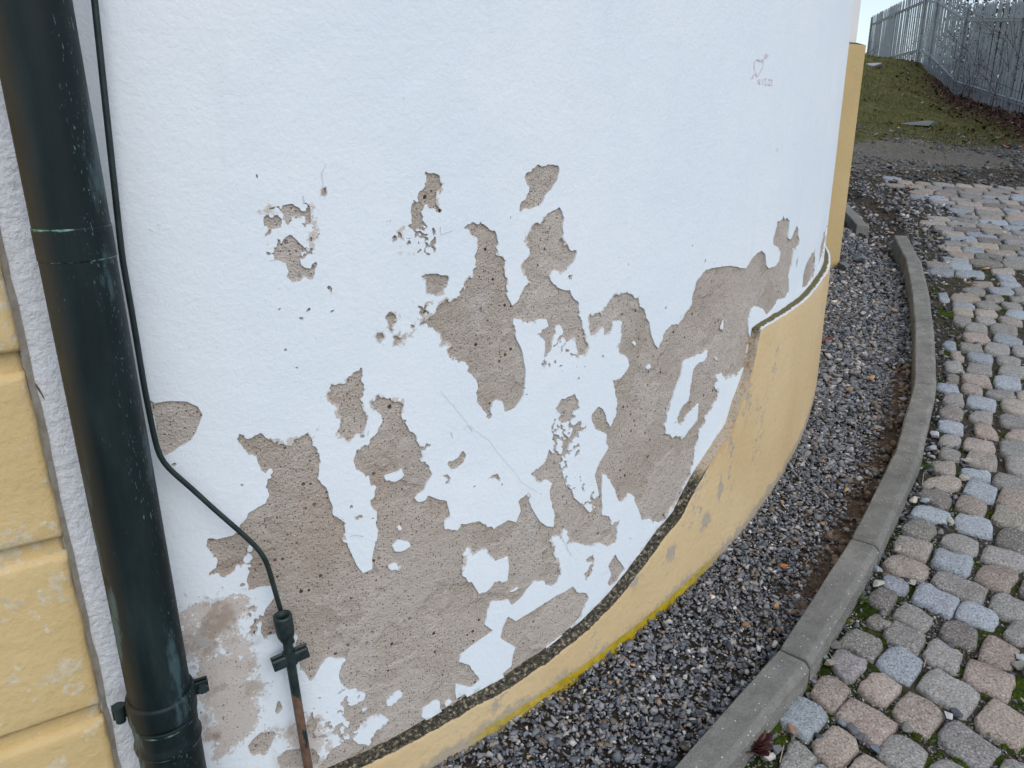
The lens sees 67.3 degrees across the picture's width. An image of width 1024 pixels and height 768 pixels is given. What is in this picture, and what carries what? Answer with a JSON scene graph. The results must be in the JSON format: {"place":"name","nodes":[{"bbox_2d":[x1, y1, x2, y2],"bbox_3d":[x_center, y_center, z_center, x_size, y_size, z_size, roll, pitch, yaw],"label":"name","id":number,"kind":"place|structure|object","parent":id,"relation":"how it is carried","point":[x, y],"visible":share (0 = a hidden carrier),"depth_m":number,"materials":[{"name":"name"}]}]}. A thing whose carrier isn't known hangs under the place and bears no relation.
{"place":"outdoors","nodes":[
{"label":"outdoors","id":0,"kind":"place"},
{"bbox_2d":[454,54,1023,767],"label":"ground","id":1,"kind":"structure","parent":0,"point":[912,152],"depth_m":2.39,"materials":[{"name":"grey gravel"}]},
{"bbox_2d":[0,0,865,767],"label":"building","id":2,"kind":"structure","parent":1,"relation":"on","point":[480,340],"depth_m":1.35,"materials":[{"name":"white paint"}]},
{"bbox_2d":[0,0,208,767],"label":"drainpipe","id":3,"kind":"object","parent":2,"relation":"attached to","point":[46,96],"visible":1,"depth_m":0.99,"materials":[{"name":"green metal"}]},
{"bbox_2d":[91,0,312,767],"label":"lightning conductor","id":4,"kind":"object","parent":2,"relation":"attached to","point":[289,657],"visible":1,"depth_m":1.14,"materials":[{"name":"green metal"}]},
{"bbox_2d":[752,53,772,84],"bbox_3d":[0.582,-0.729,1.778,0.001,0.071,0.116,15,24,38],"label":"graffiti","id":5,"kind":"object","parent":2,"relation":"attached to","point":[766,54],"visible":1,"depth_m":1.77,"materials":[{"name":"grey paint"}]},
{"bbox_2d":[433,228,911,767],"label":"gravel","id":6,"kind":"structure","parent":1,"relation":"on","point":[843,294],"depth_m":2.04,"materials":[{"name":"grey gravel"}]},
{"bbox_2d":[779,563,787,568],"bbox_3d":[0.725,0.485,2.054,0.023,0.011,0.015,14,23,37],"label":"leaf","id":7,"kind":"object","parent":6,"relation":"on","point":[784,566],"visible":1,"depth_m":2.05,"materials":[{"name":"orange plant"}]},
{"bbox_2d":[718,346,911,677],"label":"soil clods","id":8,"kind":"object","parent":6,"relation":"on","point":[801,606],"visible":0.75,"depth_m":2.37,"materials":[{"name":"soil"}]},
{"bbox_2d":[837,261,848,269],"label":"stone","id":9,"kind":"object","parent":6,"relation":"on","point":[842,265],"visible":1,"depth_m":4.03,"materials":[{"name":"grey stone"}]},
{"bbox_2d":[854,253,865,261],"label":"stone","id":10,"kind":"object","parent":6,"relation":"on","point":[860,257],"visible":1,"depth_m":4.12,"materials":[{"name":"grey stone"}]},
{"bbox_2d":[746,730,772,755],"bbox_3d":[0.485,0.716,1.543,0.083,0.030,0.088,-1,18,0],"label":"rosette plant","id":11,"kind":"object","parent":1,"relation":"on","point":[762,746],"visible":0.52,"depth_m":1.53,"materials":[{"name":"red plant"}]},
{"bbox_2d":[763,753,775,760],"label":"stone","id":12,"kind":"object","parent":1,"relation":"on","point":[771,756],"visible":0.84,"depth_m":1.52,"materials":[{"name":"white stone"}]},
{"bbox_2d":[772,745,782,754],"bbox_3d":[0.529,0.731,1.542,0.020,0.016,0.027,16,24,40],"label":"stone","id":13,"kind":"object","parent":1,"relation":"on","point":[777,749],"visible":0.95,"depth_m":1.54,"materials":[{"name":"grey stone"}]},
{"bbox_2d":[786,722,796,734],"bbox_3d":[0.573,0.709,1.579,0.020,0.015,0.026,-9,20,-22],"label":"stone","id":14,"kind":"object","parent":1,"relation":"on","point":[791,728],"visible":1,"depth_m":1.57,"materials":[{"name":"brown stone"}]},
{"bbox_2d":[675,203,935,767],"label":"kerb","id":15,"kind":"structure","parent":1,"relation":"on","point":[771,692],"depth_m":1.90,"materials":[{"name":"concrete"}]},
{"bbox_2d":[824,659,834,665],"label":"stone","id":16,"kind":"object","parent":1,"relation":"on","point":[828,662],"visible":1,"depth_m":1.73,"materials":[{"name":"beige stone"}]},
{"bbox_2d":[830,639,841,648],"bbox_3d":[0.742,0.601,1.773,0.027,0.019,0.024,-1,18,0],"label":"stone","id":17,"kind":"object","parent":1,"relation":"on","point":[835,644],"visible":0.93,"depth_m":1.77,"materials":[{"name":"grey stone"}]},
{"bbox_2d":[838,718,846,726],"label":"stone","id":18,"kind":"object","parent":1,"relation":"on","point":[841,722],"visible":1,"depth_m":1.59,"materials":[{"name":"grey stone"}]},
{"bbox_2d":[846,722,858,734],"bbox_3d":[0.698,0.709,1.577,0.022,0.015,0.027,-1,18,0],"label":"stone","id":19,"kind":"object","parent":1,"relation":"on","point":[851,727],"visible":1,"depth_m":1.57,"materials":[{"name":"grey stone"}]},
{"bbox_2d":[854,731,868,741],"bbox_3d":[0.712,0.717,1.566,0.026,0.014,0.021,14,23,37],"label":"stone","id":20,"kind":"object","parent":1,"relation":"on","point":[862,737],"visible":1,"depth_m":1.56,"materials":[{"name":"grey stone"}]},
{"bbox_2d":[857,594,868,601],"bbox_3d":[0.864,0.530,1.913,0.048,0.017,0.051,-17,24,-40],"label":"weed","id":21,"kind":"object","parent":1,"relation":"on","point":[862,598],"visible":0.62,"depth_m":1.91,"materials":[{"name":"green plant"}]},
{"bbox_2d":[870,744,879,752],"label":"stone","id":22,"kind":"object","parent":1,"relation":"on","point":[875,748],"visible":1,"depth_m":1.54,"materials":[{"name":"stone"}]},
{"bbox_2d":[867,63,882,67],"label":"rock","id":23,"kind":"object","parent":1,"relation":"on","point":[879,65],"visible":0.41,"depth_m":12.11,"materials":[{"name":"stone"}]},
{"bbox_2d":[873,565,882,571],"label":"stone","id":24,"kind":"object","parent":1,"relation":"on","point":[876,568],"visible":0.98,"depth_m":1.97,"materials":[{"name":"grey stone"}]},
{"bbox_2d":[873,579,884,586],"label":"stone","id":25,"kind":"object","parent":1,"relation":"on","point":[876,583],"visible":1,"depth_m":1.93,"materials":[{"name":"beige stone"}]},
{"bbox_2d":[870,34,916,58],"bbox_3d":[9.948,-8.425,19.684,1.683,1.276,1.693,15,24,39],"label":"shrub","id":26,"kind":"object","parent":1,"relation":"on","point":[896,44],"visible":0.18,"depth_m":19.53,"materials":[{"name":"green plant"}]},
{"bbox_2d":[895,544,900,550],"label":"stone","id":27,"kind":"object","parent":1,"relation":"on","point":[897,547],"visible":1,"depth_m":2.05,"materials":[{"name":"beige stone"}]},
{"bbox_2d":[902,721,912,731],"bbox_3d":[0.813,0.707,1.583,0.020,0.013,0.033,7,20,21],"label":"stone","id":28,"kind":"object","parent":1,"relation":"on","point":[906,726],"visible":1,"depth_m":1.58,"materials":[{"name":"grey stone"}]},
{"bbox_2d":[908,579,916,584],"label":"stone","id":29,"kind":"object","parent":1,"relation":"on","point":[912,581],"visible":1,"depth_m":1.95,"materials":[{"name":"beige stone"}]},
{"bbox_2d":[909,496,917,502],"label":"stone","id":30,"kind":"object","parent":1,"relation":"on","point":[913,499],"visible":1,"depth_m":2.24,"materials":[{"name":"beige stone"}]},
{"bbox_2d":[899,121,938,125],"bbox_3d":[4.231,-2.731,8.061,0.423,0.055,0.368,-17,25,-40],"label":"rock","id":31,"kind":"object","parent":1,"relation":"on","point":[923,123],"visible":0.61,"depth_m":7.96,"materials":[{"name":"stone"}]},
{"bbox_2d":[920,498,929,502],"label":"stone","id":32,"kind":"object","parent":1,"relation":"on","point":[925,500],"visible":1,"depth_m":2.23,"materials":[{"name":"stone"}]},
{"bbox_2d":[904,14,956,73],"bbox_3d":[9.759,-7.438,16.568,2.570,1.813,2.664,-1,18,0],"label":"shrub","id":33,"kind":"object","parent":1,"relation":"on","point":[925,42],"visible":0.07,"depth_m":16.94,"materials":[{"name":"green plant"}]},
{"bbox_2d":[926,445,936,449],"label":"stone","id":34,"kind":"object","parent":1,"relation":"on","point":[932,447],"visible":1,"depth_m":2.48,"materials":[{"name":"white stone"}]},
{"bbox_2d":[842,166,1023,293],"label":"coarse gravel","id":35,"kind":"structure","parent":1,"relation":"on","point":[895,199],"depth_m":4.74,"materials":[{"name":"grey gravel"}]},
{"bbox_2d":[930,431,938,437],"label":"stone","id":36,"kind":"object","parent":1,"relation":"on","point":[934,434],"visible":1,"depth_m":2.55,"materials":[{"name":"white stone"}]},
{"bbox_2d":[851,124,1023,186],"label":"pebbles","id":37,"kind":"object","parent":1,"relation":"on","point":[994,178],"visible":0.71,"depth_m":5.90,"materials":[{"name":"gravel"}]},
{"bbox_2d":[855,51,1023,153],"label":"grass","id":38,"kind":"structure","parent":1,"relation":"on","point":[942,113],"depth_m":8.84,"materials":[{"name":"green plant"}]},
{"bbox_2d":[858,53,1023,199],"bbox_3d":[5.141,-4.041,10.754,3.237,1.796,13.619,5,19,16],"label":"leaf litter","id":39,"kind":"object","parent":1,"relation":"on","point":[969,104],"visible":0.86,"depth_m":9.23,"materials":[{"name":"brown plant"}]},
{"bbox_2d":[867,0,1023,114],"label":"palisade fence","id":40,"kind":"object","parent":1,"relation":"on","point":[887,41],"visible":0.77,"depth_m":12.50,"materials":[{"name":"metal"}]},
{"bbox_2d":[944,711,952,719],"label":"stone","id":41,"kind":"object","parent":1,"relation":"on","point":[949,715],"visible":1,"depth_m":1.59,"materials":[{"name":"white stone"}]},
{"bbox_2d":[947,516,954,523],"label":"stone","id":42,"kind":"object","parent":1,"relation":"on","point":[950,519],"visible":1,"depth_m":2.16,"materials":[{"name":"beige stone"}]},
{"bbox_2d":[949,707,962,717],"bbox_3d":[0.929,0.689,1.609,0.018,0.014,0.029,-13,22,-33],"label":"stone","id":43,"kind":"object","parent":1,"relation":"on","point":[956,712],"visible":1,"depth_m":1.61,"materials":[{"name":"grey stone"}]},
{"bbox_2d":[918,8,1001,80],"bbox_3d":[8.324,-5.975,13.746,1.734,1.805,2.204,-8,20,-20],"label":"shrub","id":44,"kind":"object","parent":1,"relation":"on","point":[965,50],"visible":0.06,"depth_m":13.74,"materials":[{"name":"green plant"}]},
{"bbox_2d":[959,474,969,480],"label":"stone","id":45,"kind":"object","parent":1,"relation":"on","point":[962,477],"visible":1,"depth_m":2.33,"materials":[{"name":"beige stone"}]},
{"bbox_2d":[909,1,1023,107],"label":"shrub","id":46,"kind":"object","parent":1,"relation":"on","point":[991,54],"visible":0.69,"depth_m":9.99,"materials":[{"name":"brown plant"}]},
{"bbox_2d":[911,0,1022,100],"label":"shrub","id":47,"kind":"object","parent":1,"relation":"on","point":[971,48],"visible":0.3,"depth_m":11.35,"materials":[{"name":"brown plant"}]},
{"bbox_2d":[913,0,1023,122],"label":"shrub","id":48,"kind":"object","parent":1,"relation":"on","point":[990,63],"visible":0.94,"depth_m":8.91,"materials":[{"name":"brown plant"}]},
{"bbox_2d":[947,22,991,99],"bbox_3d":[6.460,-4.528,10.886,1.087,1.152,0.659,-11,21,-29],"label":"shrub","id":49,"kind":"object","parent":1,"relation":"on","point":[965,70],"visible":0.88,"depth_m":11.02,"materials":[{"name":"plant"}]},
{"bbox_2d":[939,0,1023,97],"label":"thicket","id":50,"kind":"object","parent":1,"relation":"on","point":[1004,1],"visible":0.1,"depth_m":14.76,"materials":[{"name":"brown plant"}]},
{"bbox_2d":[1010,660,1023,669],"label":"stone","id":51,"kind":"object","parent":1,"relation":"on","point":[1018,665],"visible":1,"depth_m":1.71,"materials":[{"name":"grey stone"}]},
{"bbox_2d":[1016,653,1023,660],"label":"stone","id":52,"kind":"object","parent":1,"relation":"on","point":[1019,657],"visible":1,"depth_m":1.73,"materials":[{"name":"white stone"}]},
{"bbox_2d":[779,176,1023,767],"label":"pavement","id":53,"kind":"structure","parent":0,"point":[947,590],"depth_m":1.97,"materials":[{"name":"stone"}]},
{"bbox_2d":[746,183,1023,767],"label":"joint grit","id":54,"kind":"object","parent":53,"relation":"on","point":[882,613],"visible":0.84,"depth_m":2.08,"materials":[{"name":"gravel"}]},
{"bbox_2d":[770,282,1023,767],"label":"moss","id":55,"kind":"object","parent":53,"relation":"on","point":[1014,695],"visible":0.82,"depth_m":1.65,"materials":[{"name":"green plant"}]},
{"bbox_2d":[771,282,1023,767],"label":"moss fuzz","id":56,"kind":"object","parent":55,"relation":"on","point":[983,694],"visible":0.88,"depth_m":1.69,"materials":[{"name":"green plant"}]},
{"bbox_2d":[856,0,1023,75],"label":"sky","id":57,"kind":"structure","parent":0,"point":[868,8],"materials":[{"name":"white"}]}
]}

